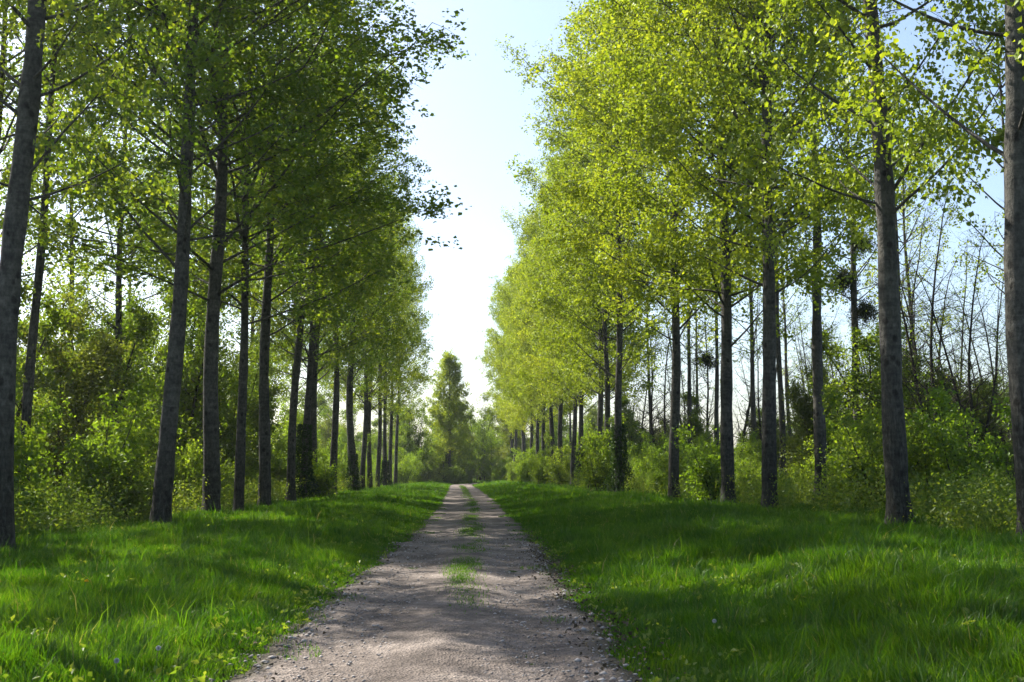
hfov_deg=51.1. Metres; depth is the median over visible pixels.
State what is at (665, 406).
bare tree
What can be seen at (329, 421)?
young tree
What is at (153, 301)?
poplar tree
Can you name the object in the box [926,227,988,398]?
bare tree
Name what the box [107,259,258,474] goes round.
young tree
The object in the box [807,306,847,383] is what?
bare tree
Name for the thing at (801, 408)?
young tree
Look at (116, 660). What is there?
dandelion
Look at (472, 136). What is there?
sky
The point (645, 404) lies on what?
bare tree
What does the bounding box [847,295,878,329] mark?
mistletoe
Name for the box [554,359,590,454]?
poplar tree
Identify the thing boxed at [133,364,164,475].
young tree
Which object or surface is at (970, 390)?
bare tree
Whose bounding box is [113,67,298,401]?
poplar tree
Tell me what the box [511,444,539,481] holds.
bush
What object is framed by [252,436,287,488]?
shrub
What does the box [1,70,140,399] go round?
poplar tree
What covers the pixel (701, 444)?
shrub
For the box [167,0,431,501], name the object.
poplar tree
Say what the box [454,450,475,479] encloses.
bush
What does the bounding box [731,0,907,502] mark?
poplar tree
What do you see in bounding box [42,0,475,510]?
poplar tree
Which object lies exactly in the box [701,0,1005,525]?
poplar tree
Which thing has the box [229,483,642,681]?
track
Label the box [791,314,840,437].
bare tree
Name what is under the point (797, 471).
shrub
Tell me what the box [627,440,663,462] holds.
shrub
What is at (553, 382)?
poplar tree
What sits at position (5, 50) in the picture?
poplar tree
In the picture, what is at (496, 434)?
tree
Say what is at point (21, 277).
bare tree
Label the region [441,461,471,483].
bush
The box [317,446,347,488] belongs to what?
shrub
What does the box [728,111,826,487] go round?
poplar tree
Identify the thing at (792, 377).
bare tree
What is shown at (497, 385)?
poplar tree
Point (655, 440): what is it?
young tree
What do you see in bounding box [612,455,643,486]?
shrub
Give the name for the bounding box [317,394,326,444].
tree
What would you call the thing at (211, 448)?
poplar tree
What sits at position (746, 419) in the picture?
bare tree
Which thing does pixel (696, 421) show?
young tree
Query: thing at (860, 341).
bare tree
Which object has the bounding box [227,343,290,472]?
young tree
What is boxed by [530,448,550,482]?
bush
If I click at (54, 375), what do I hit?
young tree
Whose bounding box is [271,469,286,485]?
shrub
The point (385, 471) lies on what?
poplar tree
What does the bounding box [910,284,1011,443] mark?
bare tree
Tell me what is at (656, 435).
young tree
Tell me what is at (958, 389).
young tree
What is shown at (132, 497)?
bush
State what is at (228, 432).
young tree
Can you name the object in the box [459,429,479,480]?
tree
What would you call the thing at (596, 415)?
tree
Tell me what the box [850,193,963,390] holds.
bare tree
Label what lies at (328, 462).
shrub
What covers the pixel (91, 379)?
young tree
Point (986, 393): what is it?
young tree
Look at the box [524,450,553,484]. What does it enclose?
bush
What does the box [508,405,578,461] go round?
tree
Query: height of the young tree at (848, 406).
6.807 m
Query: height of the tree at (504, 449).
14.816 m
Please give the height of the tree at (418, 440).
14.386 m
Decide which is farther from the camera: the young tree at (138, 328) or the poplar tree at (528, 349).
the poplar tree at (528, 349)
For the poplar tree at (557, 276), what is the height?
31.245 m
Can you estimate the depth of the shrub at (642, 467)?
70.32 m
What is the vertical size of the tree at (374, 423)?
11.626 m
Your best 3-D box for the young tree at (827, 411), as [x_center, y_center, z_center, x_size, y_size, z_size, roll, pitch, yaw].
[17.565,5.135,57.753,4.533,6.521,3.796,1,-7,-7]
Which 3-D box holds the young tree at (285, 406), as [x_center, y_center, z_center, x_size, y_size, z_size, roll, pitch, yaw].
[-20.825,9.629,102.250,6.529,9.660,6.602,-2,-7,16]
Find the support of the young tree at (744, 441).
on the ground at (240, 659)
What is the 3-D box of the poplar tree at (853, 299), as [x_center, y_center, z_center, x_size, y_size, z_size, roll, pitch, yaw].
[16.479,-4.966,52.525,7.406,26.182,7.400,1,-7,-2]
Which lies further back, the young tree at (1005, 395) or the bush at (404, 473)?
the bush at (404, 473)
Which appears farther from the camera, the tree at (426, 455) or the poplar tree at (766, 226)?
the tree at (426, 455)
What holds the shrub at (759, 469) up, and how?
on the ground at (240, 659)
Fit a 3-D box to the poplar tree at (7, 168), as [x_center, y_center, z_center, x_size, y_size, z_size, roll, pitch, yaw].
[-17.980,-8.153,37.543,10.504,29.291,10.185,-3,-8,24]
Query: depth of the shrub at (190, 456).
39.82 m
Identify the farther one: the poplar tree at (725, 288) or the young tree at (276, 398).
the young tree at (276, 398)
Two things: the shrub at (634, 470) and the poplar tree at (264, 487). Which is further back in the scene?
the shrub at (634, 470)
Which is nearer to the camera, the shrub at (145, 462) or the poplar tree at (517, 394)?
the shrub at (145, 462)
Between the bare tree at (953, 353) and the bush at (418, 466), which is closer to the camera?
the bare tree at (953, 353)
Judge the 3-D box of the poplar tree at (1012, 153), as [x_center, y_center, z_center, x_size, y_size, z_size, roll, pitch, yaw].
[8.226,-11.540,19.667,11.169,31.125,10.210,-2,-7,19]
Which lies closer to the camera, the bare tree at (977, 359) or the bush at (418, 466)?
the bare tree at (977, 359)
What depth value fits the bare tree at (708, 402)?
103.08 m
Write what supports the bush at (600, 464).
on the ground at (240, 659)
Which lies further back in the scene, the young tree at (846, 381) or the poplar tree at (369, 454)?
the poplar tree at (369, 454)
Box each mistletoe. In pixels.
[692,348,720,379]
[826,263,862,302]
[846,233,875,262]
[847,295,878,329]
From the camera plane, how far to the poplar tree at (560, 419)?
104.10 m
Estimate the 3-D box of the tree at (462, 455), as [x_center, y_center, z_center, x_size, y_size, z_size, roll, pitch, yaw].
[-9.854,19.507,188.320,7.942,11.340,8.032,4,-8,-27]
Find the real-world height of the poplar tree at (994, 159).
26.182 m
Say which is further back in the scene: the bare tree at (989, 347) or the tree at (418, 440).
the tree at (418, 440)
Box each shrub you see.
[14,385,54,530]
[14,410,60,507]
[29,371,163,522]
[34,423,70,496]
[53,447,155,517]
[60,405,156,516]
[135,424,202,509]
[181,440,245,504]
[234,459,274,500]
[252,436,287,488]
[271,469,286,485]
[300,456,338,470]
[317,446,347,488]
[322,432,376,487]
[365,448,394,478]
[365,462,380,484]
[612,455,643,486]
[622,439,649,467]
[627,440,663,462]
[627,461,638,478]
[630,445,661,486]
[639,428,688,470]
[643,451,668,491]
[652,435,699,472]
[652,451,696,490]
[662,445,710,466]
[679,428,718,466]
[716,456,760,498]
[734,460,761,485]
[735,451,761,476]
[755,462,784,475]
[785,446,812,492]
[794,436,839,497]
[808,402,883,481]
[809,386,972,510]
[815,417,882,503]
[904,405,987,458]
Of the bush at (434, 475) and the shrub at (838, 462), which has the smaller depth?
the shrub at (838, 462)
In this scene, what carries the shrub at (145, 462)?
on the ground at (240, 659)
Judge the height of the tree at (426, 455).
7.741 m
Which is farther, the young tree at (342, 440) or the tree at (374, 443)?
the tree at (374, 443)
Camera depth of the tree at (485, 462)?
204.53 m
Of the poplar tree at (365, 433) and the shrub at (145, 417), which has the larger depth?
the poplar tree at (365, 433)
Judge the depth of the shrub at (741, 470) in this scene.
47.44 m
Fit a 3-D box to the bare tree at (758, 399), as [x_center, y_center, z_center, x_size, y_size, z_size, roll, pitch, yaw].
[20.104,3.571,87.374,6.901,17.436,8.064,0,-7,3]
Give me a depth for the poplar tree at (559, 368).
81.50 m
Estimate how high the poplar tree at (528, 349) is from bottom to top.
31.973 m
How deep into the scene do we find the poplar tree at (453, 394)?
172.82 m
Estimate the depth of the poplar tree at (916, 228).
63.69 m
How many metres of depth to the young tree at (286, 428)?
87.73 m
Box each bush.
[69,460,187,519]
[308,448,341,496]
[392,445,423,483]
[402,452,425,482]
[417,460,439,481]
[428,454,442,480]
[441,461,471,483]
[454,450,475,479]
[465,455,480,481]
[489,465,503,480]
[491,452,513,480]
[504,456,518,480]
[510,454,536,481]
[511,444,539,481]
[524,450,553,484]
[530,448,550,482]
[536,433,589,484]
[567,412,630,491]
[671,423,741,501]
[905,380,1014,511]
[906,403,970,492]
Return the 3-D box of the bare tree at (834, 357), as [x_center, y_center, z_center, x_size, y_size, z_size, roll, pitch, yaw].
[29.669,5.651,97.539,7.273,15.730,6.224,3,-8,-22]
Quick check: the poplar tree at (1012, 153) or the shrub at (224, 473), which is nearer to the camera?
the poplar tree at (1012, 153)
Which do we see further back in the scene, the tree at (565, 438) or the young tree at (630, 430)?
the tree at (565, 438)
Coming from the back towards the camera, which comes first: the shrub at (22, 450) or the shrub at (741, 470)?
the shrub at (741, 470)
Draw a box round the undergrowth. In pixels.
[14,462,1022,539]
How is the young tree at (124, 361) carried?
on the ground at (240, 659)
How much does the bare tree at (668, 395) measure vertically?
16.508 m
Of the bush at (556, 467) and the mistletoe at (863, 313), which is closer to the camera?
the mistletoe at (863, 313)
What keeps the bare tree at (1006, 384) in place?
on the ground at (240, 659)
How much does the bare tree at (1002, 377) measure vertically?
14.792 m
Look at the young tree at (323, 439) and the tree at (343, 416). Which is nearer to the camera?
the young tree at (323, 439)
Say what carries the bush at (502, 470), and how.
on the ground at (240, 659)
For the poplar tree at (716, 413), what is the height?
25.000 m
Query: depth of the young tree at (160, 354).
63.61 m
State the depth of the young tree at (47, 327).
40.95 m
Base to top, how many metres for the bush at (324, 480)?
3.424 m
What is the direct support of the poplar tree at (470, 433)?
on the ground at (240, 659)
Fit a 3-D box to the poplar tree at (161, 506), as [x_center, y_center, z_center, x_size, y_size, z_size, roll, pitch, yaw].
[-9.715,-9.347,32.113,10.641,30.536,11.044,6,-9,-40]
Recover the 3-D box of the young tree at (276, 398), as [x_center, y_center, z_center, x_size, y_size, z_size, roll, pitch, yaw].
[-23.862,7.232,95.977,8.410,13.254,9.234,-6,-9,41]
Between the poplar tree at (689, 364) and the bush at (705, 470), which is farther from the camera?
the poplar tree at (689, 364)
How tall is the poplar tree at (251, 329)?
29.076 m
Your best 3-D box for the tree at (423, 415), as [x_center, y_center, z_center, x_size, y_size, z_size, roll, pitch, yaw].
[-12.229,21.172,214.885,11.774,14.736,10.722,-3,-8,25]
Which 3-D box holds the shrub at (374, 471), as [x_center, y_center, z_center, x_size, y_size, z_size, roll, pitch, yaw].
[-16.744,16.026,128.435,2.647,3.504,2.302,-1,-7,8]
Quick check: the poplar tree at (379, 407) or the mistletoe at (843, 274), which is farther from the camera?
the poplar tree at (379, 407)
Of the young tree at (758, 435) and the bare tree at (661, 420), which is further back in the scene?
the bare tree at (661, 420)
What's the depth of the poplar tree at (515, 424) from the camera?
143.20 m
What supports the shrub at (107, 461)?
on the ground at (240, 659)
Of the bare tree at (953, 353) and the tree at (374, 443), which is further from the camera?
the tree at (374, 443)
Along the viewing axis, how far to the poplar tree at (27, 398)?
33.62 m
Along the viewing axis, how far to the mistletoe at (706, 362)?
84.79 m
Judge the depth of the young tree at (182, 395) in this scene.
55.67 m
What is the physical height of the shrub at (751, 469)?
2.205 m
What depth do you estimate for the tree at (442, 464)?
175.91 m
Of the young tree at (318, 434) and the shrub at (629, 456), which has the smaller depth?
the shrub at (629, 456)
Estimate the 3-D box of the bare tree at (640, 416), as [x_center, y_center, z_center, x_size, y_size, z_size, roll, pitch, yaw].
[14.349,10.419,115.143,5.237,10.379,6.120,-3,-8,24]
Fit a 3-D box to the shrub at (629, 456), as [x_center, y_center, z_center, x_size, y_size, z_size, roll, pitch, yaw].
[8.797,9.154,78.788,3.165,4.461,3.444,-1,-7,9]
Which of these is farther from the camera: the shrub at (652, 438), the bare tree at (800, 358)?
the bare tree at (800, 358)
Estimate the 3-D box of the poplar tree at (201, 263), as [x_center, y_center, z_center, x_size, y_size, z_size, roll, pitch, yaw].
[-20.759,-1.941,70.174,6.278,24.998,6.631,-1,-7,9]
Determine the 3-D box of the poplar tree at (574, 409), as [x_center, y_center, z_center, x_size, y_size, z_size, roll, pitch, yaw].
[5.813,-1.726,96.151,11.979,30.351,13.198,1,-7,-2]
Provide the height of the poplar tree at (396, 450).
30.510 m
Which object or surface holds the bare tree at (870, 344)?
on the ground at (240, 659)
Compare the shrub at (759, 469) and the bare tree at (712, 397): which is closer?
the shrub at (759, 469)
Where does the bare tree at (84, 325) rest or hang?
on the ground at (240, 659)
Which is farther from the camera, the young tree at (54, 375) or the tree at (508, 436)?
the tree at (508, 436)
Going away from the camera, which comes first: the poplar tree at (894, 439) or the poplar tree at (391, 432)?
the poplar tree at (894, 439)
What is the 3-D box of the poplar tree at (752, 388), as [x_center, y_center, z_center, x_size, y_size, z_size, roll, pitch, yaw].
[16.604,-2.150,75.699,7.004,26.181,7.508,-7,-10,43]
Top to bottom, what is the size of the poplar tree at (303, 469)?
29.291 m
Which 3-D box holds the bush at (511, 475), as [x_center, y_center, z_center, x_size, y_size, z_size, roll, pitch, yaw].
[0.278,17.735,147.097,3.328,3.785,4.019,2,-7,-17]
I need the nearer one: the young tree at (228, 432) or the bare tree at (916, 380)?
the bare tree at (916, 380)
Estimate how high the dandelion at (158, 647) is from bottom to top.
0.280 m
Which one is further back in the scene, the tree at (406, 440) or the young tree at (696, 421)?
the tree at (406, 440)
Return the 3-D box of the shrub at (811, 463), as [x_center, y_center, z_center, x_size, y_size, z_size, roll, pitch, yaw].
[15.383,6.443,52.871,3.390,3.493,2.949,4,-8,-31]
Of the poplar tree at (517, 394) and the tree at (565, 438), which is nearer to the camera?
the poplar tree at (517, 394)
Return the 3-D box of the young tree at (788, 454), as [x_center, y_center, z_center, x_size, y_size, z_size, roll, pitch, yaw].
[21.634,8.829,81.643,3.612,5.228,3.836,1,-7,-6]
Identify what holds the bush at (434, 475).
on the ground at (240, 659)
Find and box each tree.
[0,0,26,251]
[0,0,136,515]
[0,0,161,302]
[0,0,194,550]
[0,0,471,511]
[0,3,242,436]
[0,189,41,399]
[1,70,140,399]
[14,256,59,429]
[15,282,92,478]
[15,285,150,500]
[15,350,52,422]
[21,265,123,415]
[31,288,184,468]
[33,309,162,423]
[33,346,80,416]
[34,0,380,523]
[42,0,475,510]
[78,212,172,375]
[100,317,168,476]
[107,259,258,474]
[110,307,160,466]
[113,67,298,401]
[128,0,391,505]
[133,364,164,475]
[146,351,225,478]
[154,151,235,348]
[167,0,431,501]
[185,357,285,489]
[195,136,311,387]
[202,362,254,461]
[214,27,413,498]
[218,357,287,474]
[219,57,425,473]
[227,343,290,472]
[229,363,288,440]
[238,228,360,416]
[255,43,429,493]
[271,238,356,415]
[271,404,303,465]
[276,399,322,457]
[297,406,328,458]
[298,232,363,420]
[301,140,422,490]
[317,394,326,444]
[317,406,332,451]
[317,413,346,453]
[320,169,425,489]
[322,210,434,488]
[323,399,373,458]
[325,423,366,458]
[343,193,431,486]
[354,210,433,485]
[357,267,438,483]
[360,424,394,465]
[371,418,382,456]
[372,245,432,482]
[381,401,413,480]
[387,397,447,481]
[387,412,426,473]
[420,439,433,480]
[421,403,467,479]
[421,413,438,440]
[422,347,480,481]
[425,417,470,480]
[451,432,474,471]
[453,398,475,468]
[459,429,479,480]
[463,404,501,479]
[469,418,498,443]
[471,431,487,479]
[473,291,536,465]
[475,426,506,481]
[482,279,548,463]
[484,259,584,457]
[485,258,547,459]
[488,403,535,478]
[488,424,503,479]
[489,215,572,456]
[491,247,557,462]
[495,0,713,492]
[497,404,529,450]
[498,191,597,481]
[499,165,613,483]
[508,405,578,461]
[510,162,640,483]
[511,137,640,485]
[520,82,668,455]
[523,0,805,497]
[525,431,540,461]
[530,80,667,460]
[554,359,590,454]
[562,418,568,458]
[564,419,593,455]
[566,0,901,502]
[577,399,604,435]
[578,405,612,431]
[588,0,960,508]
[610,393,656,461]
[610,401,638,451]
[623,314,700,451]
[624,232,683,450]
[628,366,646,429]
[629,395,648,442]
[630,326,668,451]
[643,430,662,447]
[645,300,711,439]
[647,391,686,446]
[652,199,736,444]
[652,308,713,433]
[653,414,669,451]
[656,340,684,439]
[660,254,720,408]
[670,194,756,446]
[679,365,720,440]
[679,391,734,457]
[685,294,745,443]
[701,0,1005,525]
[702,164,799,446]
[711,341,742,455]
[714,293,778,468]
[720,285,799,458]
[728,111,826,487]
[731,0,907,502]
[734,346,761,433]
[734,427,761,471]
[736,428,749,458]
[743,405,790,478]
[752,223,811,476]
[756,416,789,482]
[775,2,917,423]
[776,337,829,435]
[776,362,843,474]
[777,314,838,438]
[778,424,806,477]
[782,296,811,424]
[783,208,862,414]
[783,314,812,424]
[789,315,850,393]
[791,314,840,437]
[796,321,980,454]
[801,378,852,460]
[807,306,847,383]
[811,0,1023,535]
[823,315,867,412]
[837,83,957,346]
[837,305,869,416]
[838,317,868,394]
[839,263,906,429]
[840,156,1004,422]
[840,375,878,421]
[842,218,986,403]
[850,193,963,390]
[854,127,964,360]
[863,256,926,397]
[864,351,983,453]
[880,342,963,438]
[898,199,1008,451]
[902,285,929,352]
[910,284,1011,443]
[915,0,1014,477]
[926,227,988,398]
[929,371,982,443]
[932,247,1010,485]
[941,324,975,393]
[942,302,1013,490]
[951,374,1013,480]
[954,280,1011,477]
[975,376,1012,484]
[977,327,1009,441]
[988,373,1009,470]
[991,292,1012,453]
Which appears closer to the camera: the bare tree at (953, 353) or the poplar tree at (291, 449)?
the poplar tree at (291, 449)
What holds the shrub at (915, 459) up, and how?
on the ground at (240, 659)
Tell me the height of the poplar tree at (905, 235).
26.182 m
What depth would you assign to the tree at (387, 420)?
175.72 m
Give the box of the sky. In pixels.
[0,0,1008,448]
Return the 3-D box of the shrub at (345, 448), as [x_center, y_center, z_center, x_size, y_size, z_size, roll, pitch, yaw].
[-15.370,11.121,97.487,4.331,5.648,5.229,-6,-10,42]
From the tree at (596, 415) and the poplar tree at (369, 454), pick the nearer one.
the poplar tree at (369, 454)
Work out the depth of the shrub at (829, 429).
41.20 m
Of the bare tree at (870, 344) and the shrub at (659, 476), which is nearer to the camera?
the shrub at (659, 476)
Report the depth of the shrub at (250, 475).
58.86 m
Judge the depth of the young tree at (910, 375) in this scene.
52.09 m
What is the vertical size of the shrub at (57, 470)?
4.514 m
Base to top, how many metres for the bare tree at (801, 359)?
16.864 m
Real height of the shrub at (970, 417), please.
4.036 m
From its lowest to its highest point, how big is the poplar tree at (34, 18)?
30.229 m
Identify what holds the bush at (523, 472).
on the ground at (240, 659)
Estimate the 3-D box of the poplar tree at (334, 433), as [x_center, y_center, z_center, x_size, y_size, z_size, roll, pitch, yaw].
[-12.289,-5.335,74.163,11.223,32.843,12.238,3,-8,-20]
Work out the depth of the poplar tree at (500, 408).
158.39 m
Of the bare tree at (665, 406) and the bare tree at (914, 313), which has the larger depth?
the bare tree at (665, 406)
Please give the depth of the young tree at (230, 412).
65.10 m
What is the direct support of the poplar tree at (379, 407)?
on the ground at (240, 659)
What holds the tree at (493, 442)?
on the ground at (240, 659)
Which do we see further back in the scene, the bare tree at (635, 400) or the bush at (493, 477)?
the bush at (493, 477)
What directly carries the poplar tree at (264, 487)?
on the ground at (240, 659)
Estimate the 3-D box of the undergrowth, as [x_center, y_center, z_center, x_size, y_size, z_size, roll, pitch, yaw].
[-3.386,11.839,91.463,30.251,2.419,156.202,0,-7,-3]
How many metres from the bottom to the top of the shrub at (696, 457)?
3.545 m
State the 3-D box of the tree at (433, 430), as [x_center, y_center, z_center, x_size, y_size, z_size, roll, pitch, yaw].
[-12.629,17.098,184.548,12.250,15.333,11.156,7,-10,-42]
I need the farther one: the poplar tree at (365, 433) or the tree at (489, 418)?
the tree at (489, 418)
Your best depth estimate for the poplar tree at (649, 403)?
100.92 m
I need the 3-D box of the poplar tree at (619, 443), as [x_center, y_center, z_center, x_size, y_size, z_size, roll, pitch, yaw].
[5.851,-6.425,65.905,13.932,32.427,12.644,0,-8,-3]
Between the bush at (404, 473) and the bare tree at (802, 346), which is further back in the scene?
the bush at (404, 473)
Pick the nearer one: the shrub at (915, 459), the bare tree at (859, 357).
the shrub at (915, 459)
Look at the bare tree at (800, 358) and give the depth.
110.53 m
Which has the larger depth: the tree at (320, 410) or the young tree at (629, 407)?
the tree at (320, 410)
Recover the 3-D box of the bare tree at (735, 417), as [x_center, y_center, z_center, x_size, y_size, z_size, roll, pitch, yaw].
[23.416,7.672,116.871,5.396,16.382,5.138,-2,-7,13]
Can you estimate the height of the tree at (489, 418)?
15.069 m
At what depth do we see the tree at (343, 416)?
174.59 m
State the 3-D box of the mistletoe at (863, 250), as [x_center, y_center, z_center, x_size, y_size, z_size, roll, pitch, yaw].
[17.176,-4.555,52.577,1.659,1.755,1.644,-6,-9,41]
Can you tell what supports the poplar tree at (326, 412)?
on the ground at (240, 659)
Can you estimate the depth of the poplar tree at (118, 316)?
49.73 m
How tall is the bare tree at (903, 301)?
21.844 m
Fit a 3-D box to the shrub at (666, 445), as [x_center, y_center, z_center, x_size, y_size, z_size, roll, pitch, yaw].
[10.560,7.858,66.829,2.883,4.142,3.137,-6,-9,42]
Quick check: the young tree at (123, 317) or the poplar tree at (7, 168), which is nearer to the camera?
the poplar tree at (7, 168)
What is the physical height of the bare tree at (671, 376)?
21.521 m
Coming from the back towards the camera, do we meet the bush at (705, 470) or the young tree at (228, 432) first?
the young tree at (228, 432)
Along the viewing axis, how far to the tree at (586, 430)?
178.67 m
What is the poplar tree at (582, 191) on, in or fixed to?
on the ground at (240, 659)
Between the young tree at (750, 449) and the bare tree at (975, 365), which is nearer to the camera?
the bare tree at (975, 365)
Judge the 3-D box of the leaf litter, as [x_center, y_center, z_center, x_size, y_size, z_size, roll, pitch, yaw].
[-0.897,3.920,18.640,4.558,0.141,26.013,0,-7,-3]
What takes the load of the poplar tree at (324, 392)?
on the ground at (240, 659)
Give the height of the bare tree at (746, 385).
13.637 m
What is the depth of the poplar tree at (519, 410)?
133.43 m
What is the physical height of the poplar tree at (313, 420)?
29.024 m
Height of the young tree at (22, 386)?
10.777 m
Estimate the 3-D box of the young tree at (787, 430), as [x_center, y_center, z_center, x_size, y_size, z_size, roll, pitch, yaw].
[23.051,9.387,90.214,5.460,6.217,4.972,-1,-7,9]
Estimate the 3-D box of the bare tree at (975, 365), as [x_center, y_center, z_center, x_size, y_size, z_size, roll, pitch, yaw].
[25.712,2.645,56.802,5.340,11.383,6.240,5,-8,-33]
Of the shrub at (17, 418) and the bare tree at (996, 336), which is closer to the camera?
the shrub at (17, 418)
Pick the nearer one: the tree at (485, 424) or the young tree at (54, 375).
the young tree at (54, 375)
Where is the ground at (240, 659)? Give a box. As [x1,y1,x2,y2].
[4,475,1022,681]
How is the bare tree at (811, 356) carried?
on the ground at (240, 659)
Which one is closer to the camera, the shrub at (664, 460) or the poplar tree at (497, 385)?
the shrub at (664, 460)
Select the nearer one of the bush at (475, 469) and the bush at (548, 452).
the bush at (548, 452)
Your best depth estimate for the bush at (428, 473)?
173.95 m
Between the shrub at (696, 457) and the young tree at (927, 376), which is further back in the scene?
the shrub at (696, 457)
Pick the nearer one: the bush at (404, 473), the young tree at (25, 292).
the young tree at (25, 292)
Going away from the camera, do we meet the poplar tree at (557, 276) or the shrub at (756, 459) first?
the shrub at (756, 459)
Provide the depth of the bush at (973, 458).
28.97 m
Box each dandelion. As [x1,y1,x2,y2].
[114,658,118,673]
[156,645,160,676]
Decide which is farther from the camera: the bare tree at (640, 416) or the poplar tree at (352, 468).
the bare tree at (640, 416)
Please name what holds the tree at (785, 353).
on the ground at (240, 659)
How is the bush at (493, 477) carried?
on the ground at (240, 659)
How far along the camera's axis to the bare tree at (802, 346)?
92.06 m
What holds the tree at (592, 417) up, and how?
on the ground at (240, 659)
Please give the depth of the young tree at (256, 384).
72.18 m
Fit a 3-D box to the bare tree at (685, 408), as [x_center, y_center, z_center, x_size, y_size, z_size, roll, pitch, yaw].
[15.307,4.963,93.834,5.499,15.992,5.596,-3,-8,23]
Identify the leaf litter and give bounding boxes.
[205,528,685,681]
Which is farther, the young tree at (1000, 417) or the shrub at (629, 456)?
the shrub at (629, 456)
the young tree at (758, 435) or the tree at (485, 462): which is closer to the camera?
the young tree at (758, 435)
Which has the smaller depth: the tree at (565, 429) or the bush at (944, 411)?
the bush at (944, 411)
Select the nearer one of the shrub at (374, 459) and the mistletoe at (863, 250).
the mistletoe at (863, 250)
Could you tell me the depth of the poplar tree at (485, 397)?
169.31 m
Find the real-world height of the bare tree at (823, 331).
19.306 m
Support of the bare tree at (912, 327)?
on the ground at (240, 659)
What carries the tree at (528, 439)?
on the ground at (240, 659)

